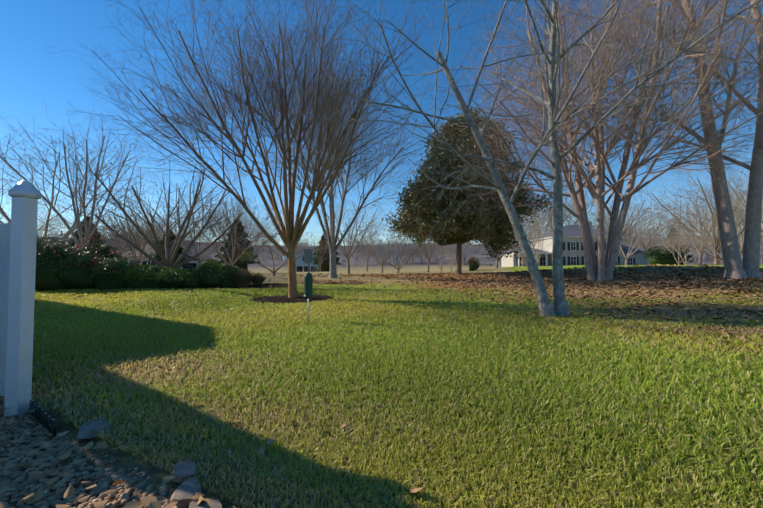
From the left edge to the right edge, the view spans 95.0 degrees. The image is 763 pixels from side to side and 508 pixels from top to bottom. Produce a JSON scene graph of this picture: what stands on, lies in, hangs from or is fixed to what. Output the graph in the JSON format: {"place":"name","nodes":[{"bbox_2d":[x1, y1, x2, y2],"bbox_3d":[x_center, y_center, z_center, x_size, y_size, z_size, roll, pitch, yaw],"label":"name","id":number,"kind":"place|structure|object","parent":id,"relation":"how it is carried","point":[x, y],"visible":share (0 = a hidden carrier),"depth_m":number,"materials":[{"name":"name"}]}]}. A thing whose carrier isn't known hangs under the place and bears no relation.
{"place":"outdoors","nodes":[
{"label":"outdoors","id":0,"kind":"place"},
{"bbox_2d":[36,226,140,270],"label":"holly shrub berries","id":1,"kind":"object","parent":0,"point":[86,251],"visible":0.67,"depth_m":17.67,"materials":[{"name":"red plant"}]},
{"bbox_2d":[0,235,762,507],"bbox_3d":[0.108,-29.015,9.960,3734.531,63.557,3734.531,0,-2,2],"label":"ground","id":2,"kind":"structure","parent":0,"point":[126,461],"depth_m":12.97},
{"bbox_2d":[0,180,41,416],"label":"vinyl fence","id":3,"kind":"object","parent":2,"relation":"on","point":[18,237],"visible":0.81,"depth_m":3.47,"materials":[{"name":"plastic"}]},
{"bbox_2d":[1,178,70,238],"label":"tree","id":4,"kind":"object","parent":2,"relation":"on","point":[59,210],"visible":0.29,"depth_m":83.75,"materials":[{"name":"brown plant"}]},
{"bbox_2d":[0,205,72,243],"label":"tree","id":5,"kind":"object","parent":2,"relation":"on","point":[37,223],"visible":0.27,"depth_m":82.80,"materials":[{"name":"brown plant"}]},
{"bbox_2d":[6,217,69,244],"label":"tree","id":6,"kind":"object","parent":2,"relation":"on","point":[53,231],"visible":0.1,"depth_m":145.78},
{"bbox_2d":[35,237,78,290],"bbox_3d":[-17.020,0.618,17.811,2.838,3.075,2.330,0,-2,2],"label":"holly shrub","id":7,"kind":"object","parent":2,"relation":"on","point":[46,279],"depth_m":17.19,"materials":[{"name":"plant"}]},
{"bbox_2d":[0,109,156,245],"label":"tree","id":8,"kind":"object","parent":2,"relation":"on","point":[64,237],"visible":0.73,"depth_m":34.54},
{"bbox_2d":[52,251,108,289],"bbox_3d":[-15.938,0.965,18.336,3.388,2.280,2.831,0,-2,2],"label":"holly shrub","id":9,"kind":"object","parent":2,"relation":"on","point":[70,278],"depth_m":17.44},
{"bbox_2d":[64,216,106,253],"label":"conifer tree","id":10,"kind":"object","parent":2,"relation":"on","point":[77,236],"depth_m":45.55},
{"bbox_2d":[0,102,171,248],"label":"tree","id":11,"kind":"object","parent":2,"relation":"on","point":[86,241],"visible":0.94,"depth_m":27.23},
{"bbox_2d":[0,396,187,507],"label":"pebble bed","id":12,"kind":"object","parent":2,"relation":"on","point":[17,486],"visible":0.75,"depth_m":2.44,"materials":[{"name":"gravel"}]},
{"bbox_2d":[30,400,56,435],"bbox_3d":[-3.139,1.498,3.231,0.842,0.132,0.024,-1,-2,35],"label":"plastic edging","id":13,"kind":"object","parent":12,"relation":"on","point":[42,417],"visible":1,"depth_m":3.17,"materials":[{"name":"black"}]},
{"bbox_2d":[74,242,122,264],"bbox_3d":[-16.079,0.757,19.845,2.513,2.864,2.245,0,-2,2],"label":"holly shrub","id":14,"kind":"object","parent":2,"relation":"on","point":[90,249],"depth_m":19.51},
{"bbox_2d":[39,204,175,253],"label":"tree","id":15,"kind":"object","parent":2,"relation":"on","point":[105,225],"visible":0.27,"depth_m":92.93,"materials":[{"name":"brown plant"}]},
{"bbox_2d":[37,213,188,263],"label":"tree","id":16,"kind":"object","parent":2,"relation":"on","point":[123,253],"visible":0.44,"depth_m":36.62,"materials":[{"name":"brown plant"}]},
{"bbox_2d":[88,257,143,289],"bbox_3d":[-13.929,1.189,18.426,2.777,2.115,2.417,0,-2,2],"label":"holly shrub","id":17,"kind":"object","parent":2,"relation":"on","point":[113,281],"depth_m":17.64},
{"bbox_2d":[37,186,222,251],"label":"tree","id":18,"kind":"object","parent":2,"relation":"on","point":[121,216],"visible":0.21,"depth_m":100.56,"materials":[{"name":"brown plant"}]},
{"bbox_2d":[98,212,163,252],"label":"tree","id":19,"kind":"object","parent":2,"relation":"on","point":[118,246],"visible":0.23,"depth_m":82.06,"materials":[{"name":"brown plant"}]},
{"bbox_2d":[81,189,181,266],"bbox_3d":[-21.751,-1.740,30.604,7.852,7.972,8.958,2,-3,-44],"label":"tree","id":20,"kind":"object","parent":2,"relation":"on","point":[130,237],"visible":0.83,"depth_m":29.99,"materials":[{"name":"brown plant"}]},
{"bbox_2d":[103,234,161,251],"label":"tree","id":21,"kind":"object","parent":2,"relation":"on","point":[115,242],"visible":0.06,"depth_m":151.04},
{"bbox_2d":[99,209,185,247],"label":"tree","id":22,"kind":"object","parent":2,"relation":"on","point":[136,232],"visible":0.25,"depth_m":92.26,"materials":[{"name":"brown plant"}]},
{"bbox_2d":[123,264,168,288],"bbox_3d":[-12.349,1.308,18.474,2.496,1.608,1.972,0,-2,2],"label":"green shrub","id":23,"kind":"object","parent":2,"relation":"on","point":[132,283],"depth_m":17.89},
{"bbox_2d":[76,419,221,507],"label":"border rocks","id":24,"kind":"object","parent":2,"relation":"on","point":[186,489],"visible":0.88,"depth_m":2.27,"materials":[{"name":"stone"}]},
{"bbox_2d":[125,214,188,249],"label":"tree","id":25,"kind":"object","parent":2,"relation":"on","point":[151,232],"visible":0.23,"depth_m":95.75,"materials":[{"name":"brown plant"}]},
{"bbox_2d":[113,227,218,255],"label":"tree","id":26,"kind":"object","parent":2,"relation":"on","point":[181,242],"visible":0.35,"depth_m":107.07,"materials":[{"name":"brown plant"}]},
{"bbox_2d":[63,139,271,267],"bbox_3d":[-11.649,-2.591,19.291,9.650,9.369,9.114,-2,-3,41],"label":"tree","id":27,"kind":"object","parent":2,"relation":"on","point":[169,259],"visible":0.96,"depth_m":19.28,"materials":[{"name":"brown plant"}]},
{"bbox_2d":[146,229,192,266],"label":"conifer tree","id":28,"kind":"object","parent":2,"relation":"on","point":[157,257],"depth_m":42.12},
{"bbox_2d":[120,242,218,268],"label":"house","id":29,"kind":"structure","parent":2,"relation":"on","point":[194,262],"depth_m":60.67,"materials":[{"name":"brown brick"}]},
{"bbox_2d":[158,266,185,288],"bbox_3d":[-11.622,1.339,18.959,2.315,1.428,2.173,0,-2,2],"label":"shrub","id":30,"kind":"object","parent":2,"relation":"on","point":[172,283],"depth_m":18.49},
{"bbox_2d":[156,218,207,249],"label":"tree","id":31,"kind":"object","parent":2,"relation":"on","point":[181,234],"visible":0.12,"depth_m":110.92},
{"bbox_2d":[179,268,199,287],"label":"green shrub","id":32,"kind":"object","parent":2,"relation":"on","point":[192,283],"depth_m":18.91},
{"bbox_2d":[157,211,227,265],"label":"tree","id":33,"kind":"object","parent":2,"relation":"on","point":[195,246],"visible":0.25,"depth_m":44.38,"materials":[{"name":"brown plant"}]},
{"bbox_2d":[194,241,220,257],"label":"tree","id":34,"kind":"object","parent":2,"relation":"on","point":[208,251],"visible":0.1,"depth_m":177.24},
{"bbox_2d":[195,258,223,287],"bbox_3d":[-9.545,1.102,19.463,1.630,1.810,1.365,0,-2,2],"label":"shrub","id":35,"kind":"object","parent":2,"relation":"on","point":[205,279],"depth_m":19.11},
{"bbox_2d":[143,184,297,266],"bbox_3d":[-15.654,-2.250,33.781,13.602,9.161,12.759,2,-3,-43],"label":"tree","id":36,"kind":"object","parent":2,"relation":"on","point":[223,258],"visible":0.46,"depth_m":33.54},
{"bbox_2d":[219,263,242,286],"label":"green shrub","id":37,"kind":"object","parent":2,"relation":"on","point":[227,282],"depth_m":19.64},
{"bbox_2d":[191,203,274,252],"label":"tree","id":38,"kind":"object","parent":2,"relation":"on","point":[226,223],"visible":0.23,"depth_m":108.96,"materials":[{"name":"brown plant"}]},
{"bbox_2d":[215,219,259,269],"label":"conifer tree","id":39,"kind":"object","parent":2,"relation":"on","point":[240,244],"depth_m":43.71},
{"bbox_2d":[188,171,288,241],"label":"tree","id":40,"kind":"object","parent":2,"relation":"on","point":[231,200],"visible":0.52,"depth_m":95.62,"materials":[{"name":"brown plant"}]},
{"bbox_2d":[197,225,282,268],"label":"tree","id":41,"kind":"object","parent":2,"relation":"on","point":[248,239],"visible":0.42,"depth_m":97.67,"materials":[{"name":"brown plant"}]},
{"bbox_2d":[201,222,280,268],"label":"tree","id":42,"kind":"object","parent":2,"relation":"on","point":[249,232],"visible":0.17,"depth_m":111.69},
{"bbox_2d":[228,267,257,285],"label":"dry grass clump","id":43,"kind":"object","parent":2,"relation":"on","point":[244,277],"visible":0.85,"depth_m":19.87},
{"bbox_2d":[47,0,444,297],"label":"zelkova tree","id":44,"kind":"object","parent":2,"relation":"on","point":[290,233],"visible":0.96,"depth_m":14.03,"materials":[{"name":"brown plant"}]},
{"bbox_2d":[242,246,254,260],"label":"shrub sapling","id":45,"kind":"object","parent":2,"relation":"on","point":[250,254],"visible":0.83,"depth_m":27.41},
{"bbox_2d":[188,195,312,255],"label":"tree","id":46,"kind":"object","parent":2,"relation":"on","point":[258,218],"visible":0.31,"depth_m":105.99,"materials":[{"name":"brown plant"}]},
{"bbox_2d":[251,272,267,284],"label":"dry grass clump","id":47,"kind":"object","parent":2,"relation":"on","point":[260,278],"visible":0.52,"depth_m":20.84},
{"bbox_2d":[192,217,343,275],"bbox_3d":[-9.648,-0.599,29.867,13.307,5.350,11.977,-1,-2,15],"label":"tree","id":48,"kind":"object","parent":2,"relation":"on","point":[274,271],"visible":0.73,"depth_m":29.94,"materials":[{"name":"brown plant"}]},
{"bbox_2d":[251,233,316,267],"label":"tree","id":49,"kind":"object","parent":2,"relation":"on","point":[286,249],"visible":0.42,"depth_m":60.11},
{"bbox_2d":[295,247,317,271],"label":"house","id":50,"kind":"structure","parent":2,"relation":"on","point":[301,266],"depth_m":96.00,"materials":[{"name":"white wood"}]},
{"bbox_2d":[304,273,312,319],"bbox_3d":[-1.830,1.159,8.762,0.272,1.384,0.279,0,-2,2],"label":"bird feeder pole","id":51,"kind":"object","parent":2,"relation":"on","point":[308,285],"visible":0.94,"depth_m":8.71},
{"bbox_2d":[303,248,315,272],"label":"house","id":52,"kind":"structure","parent":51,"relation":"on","point":[308,255],"depth_m":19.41,"materials":[{"name":"grey wood"}]},
{"bbox_2d":[303,230,339,271],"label":"tree","id":53,"kind":"object","parent":2,"relation":"on","point":[320,262],"visible":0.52,"depth_m":70.10,"materials":[{"name":"brown plant"}]},
{"bbox_2d":[313,233,341,271],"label":"conifer tree","id":54,"kind":"object","parent":2,"relation":"on","point":[315,262],"depth_m":74.01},
{"bbox_2d":[233,25,432,277],"bbox_3d":[-3.872,-7.567,27.313,14.960,19.371,15.422,-2,-3,42],"label":"tree","id":55,"kind":"object","parent":2,"relation":"on","point":[331,236],"visible":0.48,"depth_m":26.82,"materials":[{"name":"brown plant"}]},
{"bbox_2d":[336,243,360,265],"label":"tree","id":56,"kind":"object","parent":2,"relation":"on","point":[343,260],"visible":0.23,"depth_m":262.25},
{"bbox_2d":[311,193,390,273],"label":"tree","id":57,"kind":"object","parent":2,"relation":"on","point":[347,255],"visible":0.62,"depth_m":36.02,"materials":[{"name":"brown plant"}]},
{"bbox_2d":[342,233,378,265],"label":"tree","id":58,"kind":"object","parent":2,"relation":"on","point":[358,248],"visible":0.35,"depth_m":274.16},
{"bbox_2d":[347,215,385,270],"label":"tree","id":59,"kind":"object","parent":2,"relation":"on","point":[366,258],"visible":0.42,"depth_m":60.07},
{"bbox_2d":[345,236,390,257],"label":"tree","id":60,"kind":"object","parent":2,"relation":"on","point":[365,247],"visible":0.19,"depth_m":276.87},
{"bbox_2d":[0,264,762,507],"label":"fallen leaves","id":61,"kind":"object","parent":2,"relation":"on","point":[650,277],"visible":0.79,"depth_m":14.54,"materials":[{"name":"plant"}]},
{"bbox_2d":[368,237,400,262],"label":"tree","id":62,"kind":"object","parent":2,"relation":"on","point":[382,247],"visible":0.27,"depth_m":299.97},
{"bbox_2d":[378,244,391,266],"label":"tree","id":63,"kind":"object","parent":2,"relation":"on","point":[385,251],"visible":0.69,"depth_m":235.79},
{"bbox_2d":[339,216,431,272],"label":"tree","id":64,"kind":"object","parent":2,"relation":"on","point":[384,260],"visible":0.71,"depth_m":41.83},
{"bbox_2d":[338,224,442,272],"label":"tree","id":65,"kind":"object","parent":2,"relation":"on","point":[398,267],"visible":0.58,"depth_m":44.93,"materials":[{"name":"brown plant"}]},
{"bbox_2d":[375,239,411,263],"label":"tree","id":66,"kind":"object","parent":2,"relation":"on","point":[395,246],"visible":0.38,"depth_m":255.86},
{"bbox_2d":[374,240,415,264],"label":"tree","id":67,"kind":"object","parent":2,"relation":"on","point":[396,250],"visible":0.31,"depth_m":276.96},
{"bbox_2d":[31,281,762,507],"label":"grass","id":68,"kind":"structure","parent":2,"relation":"on","point":[720,423],"depth_m":3.73,"materials":[{"name":"plant"}]},
{"bbox_2d":[380,242,413,265],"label":"tree","id":69,"kind":"object","parent":2,"relation":"on","point":[394,253],"visible":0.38,"depth_m":247.00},
{"bbox_2d":[386,240,410,264],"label":"tree","id":70,"kind":"object","parent":2,"relation":"on","point":[397,252],"visible":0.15,"depth_m":273.68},
{"bbox_2d":[388,245,416,264],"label":"tree","id":71,"kind":"object","parent":2,"relation":"on","point":[407,253],"visible":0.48,"depth_m":262.76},
{"bbox_2d":[403,235,443,271],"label":"tree","id":72,"kind":"object","parent":2,"relation":"on","point":[429,257],"visible":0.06,"depth_m":47.64,"materials":[{"name":"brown plant"}]},
{"bbox_2d":[412,242,455,263],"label":"tree","id":73,"kind":"object","parent":2,"relation":"on","point":[433,252],"visible":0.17,"depth_m":249.43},
{"bbox_2d":[422,244,455,271],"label":"tree","id":74,"kind":"object","parent":2,"relation":"on","point":[441,253],"visible":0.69,"depth_m":49.56,"materials":[{"name":"brown plant"}]},
{"bbox_2d":[425,245,463,266],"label":"tree","id":75,"kind":"object","parent":2,"relation":"on","point":[444,253],"visible":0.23,"depth_m":204.31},
{"bbox_2d":[435,243,469,270],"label":"tree","id":76,"kind":"object","parent":2,"relation":"on","point":[451,252],"visible":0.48,"depth_m":51.77,"materials":[{"name":"brown plant"}]},
{"bbox_2d":[430,223,480,245],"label":"magnolia tree","id":77,"kind":"object","parent":2,"relation":"on","point":[452,240],"visible":0.23,"depth_m":29.26,"materials":[{"name":"green plant"}]},
{"bbox_2d":[452,243,473,264],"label":"tree","id":78,"kind":"object","parent":2,"relation":"on","point":[464,255],"visible":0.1,"depth_m":234.33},
{"bbox_2d":[450,242,482,264],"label":"tree","id":79,"kind":"object","parent":2,"relation":"on","point":[468,250],"visible":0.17,"depth_m":238.35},
{"bbox_2d":[381,105,552,274],"bbox_3d":[7.006,-5.150,30.075,14.157,14.525,14.675,0,-2,2],"label":"magnolia tree","id":80,"kind":"object","parent":2,"relation":"on","point":[450,221],"depth_m":27.54,"materials":[{"name":"plant"}]},
{"bbox_2d":[467,256,479,270],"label":"dry shrub","id":81,"kind":"object","parent":2,"relation":"on","point":[475,267],"depth_m":46.17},
{"bbox_2d":[438,213,543,259],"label":"tree","id":82,"kind":"object","parent":2,"relation":"on","point":[502,239],"visible":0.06,"depth_m":101.40,"materials":[{"name":"brown plant"}]},
{"bbox_2d":[246,0,762,317],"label":"tree","id":83,"kind":"object","parent":2,"relation":"on","point":[560,308],"visible":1,"depth_m":9.13,"materials":[{"name":"grey plant"}]},
{"bbox_2d":[450,194,572,268],"bbox_3d":[17.803,-3.422,49.601,17.145,11.547,16.082,0,-2,-1],"label":"tree","id":84,"kind":"object","parent":2,"relation":"on","point":[502,255],"visible":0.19,"depth_m":48.84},
{"bbox_2d":[510,213,552,265],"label":"tree","id":85,"kind":"object","parent":2,"relation":"on","point":[536,233],"visible":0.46,"depth_m":52.90,"materials":[{"name":"brown plant"}]},
{"bbox_2d":[512,214,569,265],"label":"tree","id":86,"kind":"object","parent":2,"relation":"on","point":[523,261],"visible":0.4,"depth_m":50.65,"materials":[{"name":"brown plant"}]},
{"bbox_2d":[521,182,589,232],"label":"tree","id":87,"kind":"object","parent":2,"relation":"on","point":[552,214],"visible":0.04,"depth_m":96.23,"materials":[{"name":"brown plant"}]},
{"bbox_2d":[523,185,593,237],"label":"tree","id":88,"kind":"object","parent":2,"relation":"on","point":[551,215],"visible":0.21,"depth_m":81.70,"materials":[{"name":"brown plant"}]},
{"bbox_2d":[501,222,647,266],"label":"white house","id":89,"kind":"structure","parent":2,"relation":"on","point":[573,253],"depth_m":72.55,"materials":[{"name":"paint"}]},
{"bbox_2d":[525,168,644,230],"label":"tree","id":90,"kind":"object","parent":2,"relation":"on","point":[569,201],"visible":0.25,"depth_m":81.08,"materials":[{"name":"brown plant"}]},
{"bbox_2d":[433,0,762,280],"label":"tree","id":91,"kind":"object","parent":2,"relation":"on","point":[601,267],"visible":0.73,"depth_m":19.27,"materials":[{"name":"brown plant"}]},
{"bbox_2d":[578,203,655,244],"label":"tree","id":92,"kind":"object","parent":2,"relation":"on","point":[626,230],"visible":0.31,"depth_m":79.27,"materials":[{"name":"brown plant"}]},
{"bbox_2d":[565,182,684,242],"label":"tree","id":93,"kind":"object","parent":2,"relation":"on","point":[635,208],"visible":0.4,"depth_m":100.74,"materials":[{"name":"brown plant"}]},
{"bbox_2d":[566,200,705,250],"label":"tree","id":94,"kind":"object","parent":2,"relation":"on","point":[658,226],"visible":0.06,"depth_m":106.30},
{"bbox_2d":[621,220,659,249],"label":"tree","id":95,"kind":"object","parent":2,"relation":"on","point":[648,228],"visible":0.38,"depth_m":90.47,"materials":[{"name":"brown plant"}]},
{"bbox_2d":[579,201,706,264],"bbox_3d":[42.765,-3.794,59.420,17.283,12.410,18.425,0,-2,-13],"label":"tree","id":96,"kind":"object","parent":2,"relation":"on","point":[628,254],"visible":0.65,"depth_m":59.11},
{"bbox_2d":[622,230,670,250],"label":"tree","id":97,"kind":"object","parent":2,"relation":"on","point":[646,240],"visible":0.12,"depth_m":114.62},
{"bbox_2d":[623,217,680,256],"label":"tree","id":98,"kind":"object","parent":2,"relation":"on","point":[643,246],"visible":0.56,"depth_m":73.54,"materials":[{"name":"brown plant"}]},
{"bbox_2d":[626,221,679,249],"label":"tree","id":99,"kind":"object","parent":2,"relation":"on","point":[648,235],"visible":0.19,"depth_m":145.47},
{"bbox_2d":[643,245,683,264],"bbox_3d":[39.369,0.410,48.900,4.659,3.322,3.948,0,-2,2],"label":"evergreen shrub","id":100,"kind":"object","parent":2,"relation":"on","point":[651,254],"depth_m":47.80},
{"bbox_2d":[572,0,762,278],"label":"twin tree","id":101,"kind":"object","parent":2,"relation":"on","point":[737,267],"visible":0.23,"depth_m":18.68,"materials":[{"name":"brown plant"}]},
{"bbox_2d":[645,210,693,246],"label":"tree","id":102,"kind":"object","parent":2,"relation":"on","point":[667,227],"visible":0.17,"depth_m":151.04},
{"bbox_2d":[666,228,693,264],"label":"conifer tree","id":103,"kind":"object","parent":2,"relation":"on","point":[684,253],"depth_m":115.01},
{"bbox_2d":[654,225,710,264],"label":"tree","id":104,"kind":"object","parent":2,"relation":"on","point":[678,244],"visible":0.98,"depth_m":43.13,"materials":[{"name":"brown plant"}]},
{"bbox_2d":[654,226,716,264],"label":"tree","id":105,"kind":"object","parent":2,"relation":"on","point":[691,238],"visible":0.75,"depth_m":44.94,"materials":[{"name":"brown plant"}]},
{"bbox_2d":[647,196,743,264],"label":"tree","id":106,"kind":"object","parent":2,"relation":"on","point":[690,224],"visible":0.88,"depth_m":48.47,"materials":[{"name":"brown plant"}]},
{"bbox_2d":[629,143,762,264],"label":"tree","id":107,"kind":"object","parent":2,"relation":"on","point":[708,204],"visible":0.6,"depth_m":84.47,"materials":[{"name":"brown plant"}]},
{"bbox_2d":[693,245,709,262],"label":"tree","id":108,"kind":"object","parent":2,"relation":"on","point":[703,258],"visible":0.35,"depth_m":264.97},
{"bbox_2d":[646,210,762,264],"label":"tree","id":109,"kind":"object","parent":2,"relation":"on","point":[700,234],"visible":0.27,"depth_m":60.32,"materials":[{"name":"brown plant"}]},
{"bbox_2d":[649,179,762,258],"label":"tree","id":110,"kind":"object","parent":2,"relation":"on","point":[742,243],"visible":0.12,"depth_m":96.10,"materials":[{"name":"brown plant"}]},
{"bbox_2d":[653,205,761,260],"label":"tree","id":111,"kind":"object","parent":2,"relation":"on","point":[697,233],"visible":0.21,"depth_m":99.08,"materials":[{"name":"brown plant"}]},
{"bbox_2d":[669,180,762,264],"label":"tree","id":112,"kind":"object","parent":2,"relation":"on","point":[715,248],"visible":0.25,"depth_m":82.39,"materials":[{"name":"brown plant"}]},
{"bbox_2d":[686,170,762,234],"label":"tree","id":113,"kind":"object","parent":2,"relation":"on","point":[741,203],"visible":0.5,"depth_m":34.28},
{"bbox_2d":[703,189,762,240],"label":"tree","id":114,"kind":"object","parent":2,"relation":"on","point":[740,219],"visible":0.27,"depth_m":51.14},
{"bbox_2d":[0,0,762,245],"label":"sky","id":115,"kind":"structure","parent":0,"point":[31,75],"materials":[{"name":"blue"}]},
{"bbox_3d":[30.054,-0.611,23.171,1.600,4.027,0.260,0,-2,2],"label":"off-camera utility pole","id":116,"kind":"object","parent":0,"visible":0},
{"bbox_2d":[623,230,762,235],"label":"service wire","id":117,"kind":"object","parent":116,"relation":"attached to","point":[682,235],"visible":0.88,"depth_m":40.10,"materials":[{"name":"black"}]}
]}

